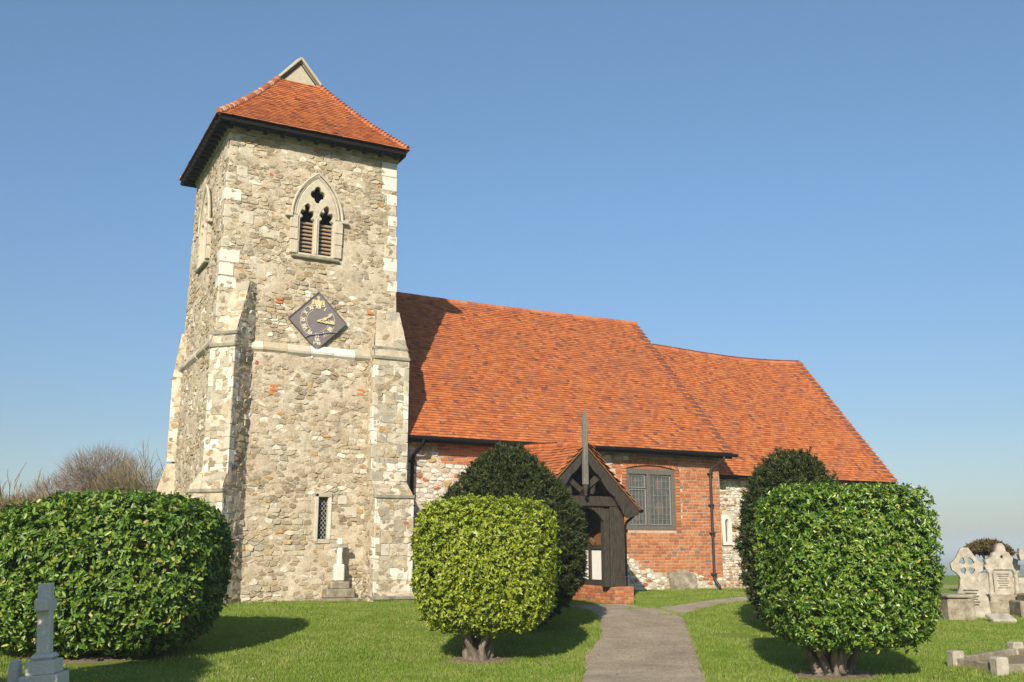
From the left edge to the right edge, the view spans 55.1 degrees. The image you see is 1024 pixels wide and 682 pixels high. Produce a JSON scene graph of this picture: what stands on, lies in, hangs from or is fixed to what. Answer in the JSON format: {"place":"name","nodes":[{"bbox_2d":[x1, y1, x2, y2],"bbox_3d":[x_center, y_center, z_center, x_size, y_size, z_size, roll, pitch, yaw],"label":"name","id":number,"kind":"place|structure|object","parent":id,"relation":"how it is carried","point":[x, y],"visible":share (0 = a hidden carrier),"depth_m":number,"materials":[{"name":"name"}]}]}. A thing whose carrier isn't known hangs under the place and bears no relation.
{"place":"outdoors","nodes":[
{"label":"outdoors","id":0,"kind":"place"},
{"bbox_2d":[0,548,1023,681],"bbox_3d":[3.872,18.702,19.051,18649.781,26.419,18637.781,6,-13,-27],"label":"ground","id":1,"kind":"structure","parent":0,"point":[950,575],"depth_m":14.59,"materials":[{"name":"green plant"}]},
{"bbox_2d":[7,659,22,681],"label":"marker post","id":2,"kind":"object","parent":1,"relation":"on","point":[15,670],"visible":1,"depth_m":8.78,"materials":[{"name":"grey stone"}]},
{"bbox_2d":[0,480,42,498],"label":"bare tree","id":3,"kind":"object","parent":1,"relation":"on","point":[16,489],"visible":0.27,"depth_m":49.68,"materials":[{"name":"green plant"}]},
{"bbox_2d":[0,487,65,512],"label":"hedge","id":4,"kind":"object","parent":1,"relation":"on","point":[5,501],"visible":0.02,"depth_m":45.44,"materials":[{"name":"brown plant"}]},
{"bbox_2d":[23,468,54,500],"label":"bare tree","id":5,"kind":"object","parent":1,"relation":"on","point":[46,489],"visible":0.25,"depth_m":46.91,"materials":[{"name":"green plant"}]},
{"bbox_2d":[18,583,68,681],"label":"grave cross","id":6,"kind":"object","parent":1,"relation":"on","point":[45,664],"visible":1,"depth_m":8.78,"materials":[{"name":"grey stone"}]},
{"bbox_2d":[19,473,78,498],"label":"bare tree","id":7,"kind":"object","parent":1,"relation":"on","point":[39,492],"visible":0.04,"depth_m":52.05,"materials":[{"name":"brown plant"}]},
{"bbox_2d":[6,464,101,497],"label":"bare tree","id":8,"kind":"object","parent":1,"relation":"on","point":[19,475],"visible":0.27,"depth_m":47.47,"materials":[{"name":"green plant"}]},
{"bbox_2d":[10,648,179,663],"bbox_3d":[-5.873,4.441,13.906,2.667,0.113,2.003,6,-13,-27],"label":"soil patch","id":9,"kind":"object","parent":1,"relation":"on","point":[93,658],"visible":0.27,"depth_m":13.41,"materials":[{"name":"brown soil"}]},
{"bbox_2d":[45,439,154,496],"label":"bare tree","id":10,"kind":"object","parent":1,"relation":"on","point":[85,476],"visible":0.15,"depth_m":50.80,"materials":[{"name":"brown plant"}]},
{"bbox_2d":[0,487,235,658],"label":"laurel bush","id":11,"kind":"object","parent":1,"relation":"on","point":[135,574],"visible":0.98,"depth_m":13.10,"materials":[{"name":"green plant"}]},
{"bbox_2d":[83,455,162,493],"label":"bare tree","id":12,"kind":"object","parent":1,"relation":"on","point":[130,478],"visible":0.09,"depth_m":49.18,"materials":[{"name":"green plant"}]},
{"bbox_2d":[120,433,167,491],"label":"bare tree","id":13,"kind":"object","parent":1,"relation":"on","point":[139,475],"visible":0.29,"depth_m":44.97,"materials":[{"name":"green plant"}]},
{"bbox_2d":[317,538,359,601],"bbox_3d":[-3.931,5.222,22.307,0.840,1.440,0.550,6,-13,-27],"label":"memorial cross","id":14,"kind":"object","parent":1,"relation":"on","point":[338,589],"visible":0.96,"depth_m":22.16,"materials":[{"name":"stone"}]},
{"bbox_2d":[443,656,510,663],"bbox_3d":[-0.497,4.525,13.895,1.133,0.060,1.048,-1,-12,5],"label":"soil patch","id":15,"kind":"object","parent":1,"relation":"on","point":[461,659],"visible":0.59,"depth_m":13.73,"materials":[{"name":"brown soil"}]},
{"bbox_2d":[1,621,963,681],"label":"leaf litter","id":16,"kind":"object","parent":1,"relation":"on","point":[554,658],"visible":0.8,"depth_m":13.05,"materials":[{"name":"brown plant"}]},
{"bbox_2d":[409,492,561,659],"bbox_3d":[-0.366,3.454,14.135,2.191,2.503,2.169,-1,-12,3],"label":"clipped bush","id":17,"kind":"object","parent":1,"relation":"on","point":[490,561],"visible":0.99,"depth_m":13.43,"materials":[{"name":"green plant"}]},
{"bbox_2d":[432,441,591,631],"bbox_3d":[-0.095,3.642,18.240,3.141,3.595,3.131,0,-12,-1],"label":"yew bush","id":18,"kind":"object","parent":1,"relation":"on","point":[503,470],"visible":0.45,"depth_m":17.67,"materials":[{"name":"green plant"}]},
{"bbox_2d":[155,57,897,603],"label":"church","id":19,"kind":"structure","parent":1,"relation":"on","point":[367,429],"depth_m":24.32,"materials":[{"name":"stone"}]},
{"bbox_2d":[288,292,346,349],"bbox_3d":[-4.660,-0.484,23.505,1.436,1.436,0.092,6,-13,-27],"label":"clock","id":20,"kind":"object","parent":19,"relation":"attached to","point":[317,320],"visible":1,"depth_m":23.49,"materials":[{"name":"metal"}]},
{"bbox_2d":[668,569,698,589],"bbox_3d":[4.783,6.725,27.378,0.920,0.681,0.201,6,-13,-27],"label":"headstone","id":21,"kind":"object","parent":1,"relation":"on","point":[682,579],"visible":0.88,"depth_m":27.34,"materials":[{"name":"stone"}]},
{"bbox_2d":[732,445,840,626],"bbox_3d":[5.209,3.720,18.096,2.168,3.591,2.255,0,-12,-1],"label":"yew bush","id":22,"kind":"object","parent":1,"relation":"on","point":[781,466],"visible":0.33,"depth_m":17.98,"materials":[{"name":"green plant"}]},
{"bbox_2d":[786,670,879,680],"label":"soil patch","id":23,"kind":"object","parent":1,"relation":"on","point":[848,676],"visible":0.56,"depth_m":12.29,"materials":[{"name":"brown soil"}]},
{"bbox_2d":[749,479,946,674],"bbox_3d":[4.265,3.086,12.534,2.134,2.610,2.059,0,-12,-1],"label":"clipped bush","id":24,"kind":"object","parent":1,"relation":"on","point":[844,569],"visible":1,"depth_m":11.85,"materials":[{"name":"green plant"}]},
{"bbox_2d":[935,593,975,620],"bbox_3d":[9.433,5.669,20.882,0.660,0.545,0.640,1,-12,-6],"label":"chest tomb","id":25,"kind":"object","parent":1,"relation":"on","point":[959,606],"visible":0.76,"depth_m":20.62,"materials":[{"name":"stone"}]},
{"bbox_2d":[949,548,990,618],"bbox_3d":[9.975,5.274,21.364,0.737,1.510,0.226,-3,-12,14],"label":"wheel cross headstone","id":26,"kind":"object","parent":1,"relation":"on","point":[968,583],"visible":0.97,"depth_m":21.33,"materials":[{"name":"stone"}]},
{"bbox_2d":[935,559,1023,575],"bbox_3d":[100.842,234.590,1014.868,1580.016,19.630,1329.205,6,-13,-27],"label":"distant woods","id":27,"kind":"object","parent":1,"relation":"on","point":[1021,573],"visible":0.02,"depth_m":989.14,"materials":[{"name":"green plant"}]},
{"bbox_2d":[971,573,988,593],"bbox_3d":[12.130,6.374,25.230,0.680,0.780,0.140,-1,-12,5],"label":"headstone","id":28,"kind":"object","parent":1,"relation":"on","point":[983,580],"visible":0.2,"depth_m":25.20,"materials":[{"name":"stone"}]},
{"bbox_2d":[946,641,1023,676],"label":"grave kerb","id":29,"kind":"structure","parent":1,"relation":"on","point":[999,663],"depth_m":13.16,"materials":[{"name":"stone"}]},
{"bbox_2d":[962,537,1015,558],"bbox_3d":[13.093,6.217,26.789,1.388,1.732,1.379,6,-13,-27],"label":"thorn bush","id":30,"kind":"object","parent":1,"relation":"on","point":[983,547],"visible":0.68,"depth_m":26.66,"materials":[{"name":"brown plant"}]},
{"bbox_2d":[985,613,1016,622],"bbox_3d":[10.198,5.783,20.450,0.520,0.179,0.316,1,-12,-6],"label":"fallen slab","id":31,"kind":"object","parent":1,"relation":"on","point":[1000,617],"depth_m":20.39,"materials":[{"name":"stone"}]},
{"bbox_2d":[983,543,1020,613],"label":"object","id":32,"kind":"object","parent":1,"relation":"on","point":[1000,563],"visible":0.88,"depth_m":22.19,"materials":[{"name":"stone"}]},
{"bbox_2d":[1009,548,1023,617],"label":"tall grave cross","id":33,"kind":"object","parent":1,"relation":"on","point":[1017,607],"visible":0.82,"depth_m":21.62,"materials":[{"name":"stone"}]},
{"bbox_2d":[1013,577,1023,591],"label":"headstone","id":34,"kind":"object","parent":1,"relation":"on","point":[1021,579],"visible":0.08,"depth_m":26.15,"materials":[{"name":"stone"}]},
{"bbox_2d":[1014,583,1023,592],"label":"headstone","id":35,"kind":"object","parent":1,"relation":"on","point":[1021,585],"visible":0.25,"depth_m":24.17,"materials":[{"name":"stone"}]},
{"bbox_2d":[0,0,1023,548],"label":"sky","id":36,"kind":"structure","parent":0,"point":[835,188],"materials":[{"name":"blue"}]},
{"bbox_2d":[571,604,705,681],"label":"path","id":37,"kind":"structure","parent":0,"point":[613,661],"depth_m":15.14,"materials":[{"name":"grey concrete"}]},
{"bbox_2d":[631,585,957,615],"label":"path","id":38,"kind":"structure","parent":0,"point":[683,608],"depth_m":22.15,"materials":[{"name":"grey concrete"}]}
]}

